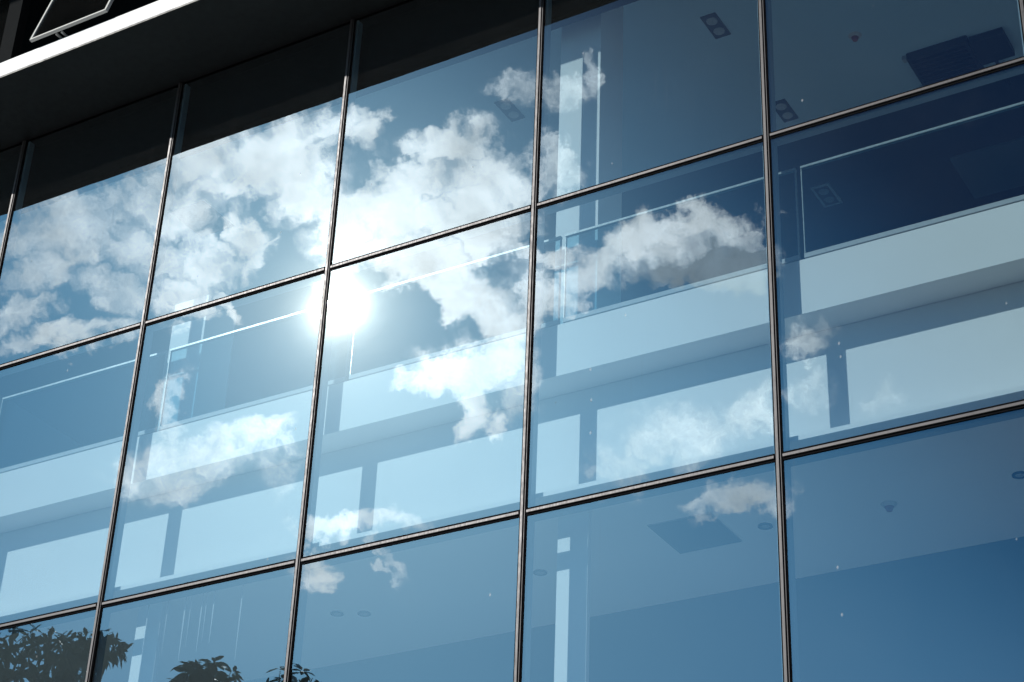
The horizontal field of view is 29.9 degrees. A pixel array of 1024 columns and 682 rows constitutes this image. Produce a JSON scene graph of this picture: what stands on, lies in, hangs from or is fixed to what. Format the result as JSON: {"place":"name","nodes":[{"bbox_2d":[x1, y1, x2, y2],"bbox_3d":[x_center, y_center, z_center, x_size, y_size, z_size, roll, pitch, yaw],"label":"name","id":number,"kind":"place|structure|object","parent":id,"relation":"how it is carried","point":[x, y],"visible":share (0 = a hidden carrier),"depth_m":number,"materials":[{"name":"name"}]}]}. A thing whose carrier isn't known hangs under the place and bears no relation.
{"place":"outdoors","nodes":[
{"label":"outdoors","id":0,"kind":"place"},
{"bbox_2d":[0,0,1023,681],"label":"office building","id":1,"kind":"structure","parent":0,"point":[432,514],"depth_m":12.22,"materials":[{"name":"blue glass"}]},
{"bbox_2d":[0,0,10,46],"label":"window","id":2,"kind":"structure","parent":1,"relation":"in","point":[4,4],"depth_m":14.35,"materials":[{"name":"grey glass"}]},
{"bbox_2d":[0,0,30,62],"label":"window","id":3,"kind":"structure","parent":1,"relation":"in","point":[18,11],"depth_m":14.16,"materials":[{"name":"black glass"}]},
{"bbox_2d":[30,0,113,42],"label":"open window","id":4,"kind":"structure","parent":1,"relation":"in","point":[60,15],"depth_m":13.72,"materials":[{"name":"grey glass"}]},
{"bbox_2d":[0,350,168,473],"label":"glass guard","id":5,"kind":"object","parent":1,"relation":"on","point":[75,451],"visible":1,"depth_m":12.89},
{"bbox_2d":[172,200,234,236],"bbox_3d":[-2.470,-0.973,15.301,0.340,0.008,0.400,-15,-35,27],"label":"ceiling hatch","id":6,"kind":"object","parent":1,"relation":"attached to","point":[203,218],"visible":0.86,"depth_m":15.29,"materials":[{"name":"white"}]},
{"bbox_2d":[158,296,354,430],"bbox_3d":[-1.644,0.153,12.271,1.470,0.610,0.026,-15,-35,27],"label":"glass guard","id":7,"kind":"object","parent":1,"relation":"on","point":[161,427],"visible":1,"depth_m":12.26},
{"bbox_2d":[330,611,343,616],"bbox_3d":[-1.098,1.712,12.031,0.084,0.009,0.084,-15,-35,27],"label":"round downlight","id":8,"kind":"object","parent":1,"relation":"attached to","point":[337,613],"visible":1,"depth_m":12.03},
{"bbox_2d":[358,611,370,616],"bbox_3d":[-0.926,1.710,12.015,0.084,0.009,0.084,-15,-35,27],"label":"round downlight","id":9,"kind":"object","parent":1,"relation":"attached to","point":[364,613],"visible":1,"depth_m":12.01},
{"bbox_2d":[349,236,561,379],"bbox_3d":[-0.350,-0.190,11.595,1.470,0.610,0.026,-15,-35,27],"label":"glass guard","id":10,"kind":"object","parent":1,"relation":"on","point":[453,349],"visible":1,"depth_m":11.58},
{"bbox_2d":[494,98,524,121],"bbox_3d":[-0.016,-1.675,13.929,0.112,0.013,0.252,-15,-35,27],"label":"twin downlight","id":11,"kind":"object","parent":1,"relation":"attached to","point":[509,109],"visible":1,"depth_m":13.92,"materials":[{"name":"metal"}]},
{"bbox_2d":[533,569,546,575],"bbox_3d":[0.167,1.374,11.367,0.084,0.009,0.084,-15,-35,27],"label":"round downlight","id":12,"kind":"object","parent":1,"relation":"attached to","point":[539,572],"visible":1,"depth_m":11.37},
{"bbox_2d":[563,168,800,322],"bbox_3d":[0.944,-0.534,10.919,1.470,0.610,0.026,-15,-35,27],"label":"glass guard","id":13,"kind":"object","parent":1,"relation":"on","point":[681,288],"visible":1,"depth_m":10.90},
{"bbox_2d":[647,512,741,553],"bbox_3d":[1.032,1.087,10.818,0.394,0.008,0.424,-15,-35,27],"label":"ceiling hatch","id":14,"kind":"object","parent":1,"relation":"attached to","point":[707,530],"visible":1,"depth_m":10.80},
{"bbox_2d":[700,12,730,38],"bbox_3d":[1.383,-2.141,13.038,0.112,0.013,0.252,-15,-35,27],"label":"twin downlight","id":15,"kind":"object","parent":1,"relation":"attached to","point":[715,25],"visible":1,"depth_m":13.03,"materials":[{"name":"metal"}]},
{"bbox_2d":[758,523,772,529],"bbox_3d":[1.414,1.035,10.702,0.084,0.009,0.084,-15,-35,27],"label":"round downlight","id":16,"kind":"object","parent":1,"relation":"attached to","point":[764,526],"visible":1,"depth_m":10.70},
{"bbox_2d":[775,99,798,122],"bbox_3d":[1.963,-1.657,13.818,0.112,0.013,0.252,-15,-35,27],"label":"twin downlight","id":17,"kind":"object","parent":1,"relation":"attached to","point":[785,112],"visible":0.97,"depth_m":13.82,"materials":[{"name":"black metal"}]},
{"bbox_2d":[810,183,842,207],"bbox_3d":[2.413,-1.116,14.707,0.148,0.013,0.288,-15,-35,27],"label":"twin downlight","id":18,"kind":"object","parent":1,"relation":"attached to","point":[826,195],"visible":1,"depth_m":14.70,"materials":[{"name":"metal"}]},
{"bbox_2d":[848,31,861,41],"bbox_3d":[2.338,-2.064,13.071,0.092,0.042,0.092,-15,-35,27],"label":"smoke detector","id":19,"kind":"object","parent":1,"relation":"attached to","point":[854,36],"visible":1,"depth_m":13.05,"materials":[{"name":"plastic"}]},
{"bbox_2d":[880,500,897,511],"bbox_3d":[2.046,0.902,10.399,0.092,0.042,0.092,-15,-35,27],"label":"smoke detector","id":20,"kind":"object","parent":1,"relation":"attached to","point":[888,505],"visible":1,"depth_m":10.38,"materials":[{"name":"plastic"}]},
{"bbox_2d":[800,101,1023,258],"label":"glass guard","id":21,"kind":"object","parent":1,"relation":"on","point":[1001,203],"visible":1,"depth_m":10.28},
{"bbox_2d":[902,27,1014,86],"bbox_3d":[3.143,-1.886,13.293,0.705,0.066,0.620,-15,-35,27],"label":"air conditioner","id":22,"kind":"object","parent":1,"relation":"attached to","point":[955,57],"visible":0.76,"depth_m":13.14,"materials":[{"name":"black plastic"}]},
{"bbox_2d":[1012,471,1023,478],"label":"round downlight","id":23,"kind":"object","parent":1,"relation":"attached to","point":[1018,475],"visible":1,"depth_m":10.05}
]}

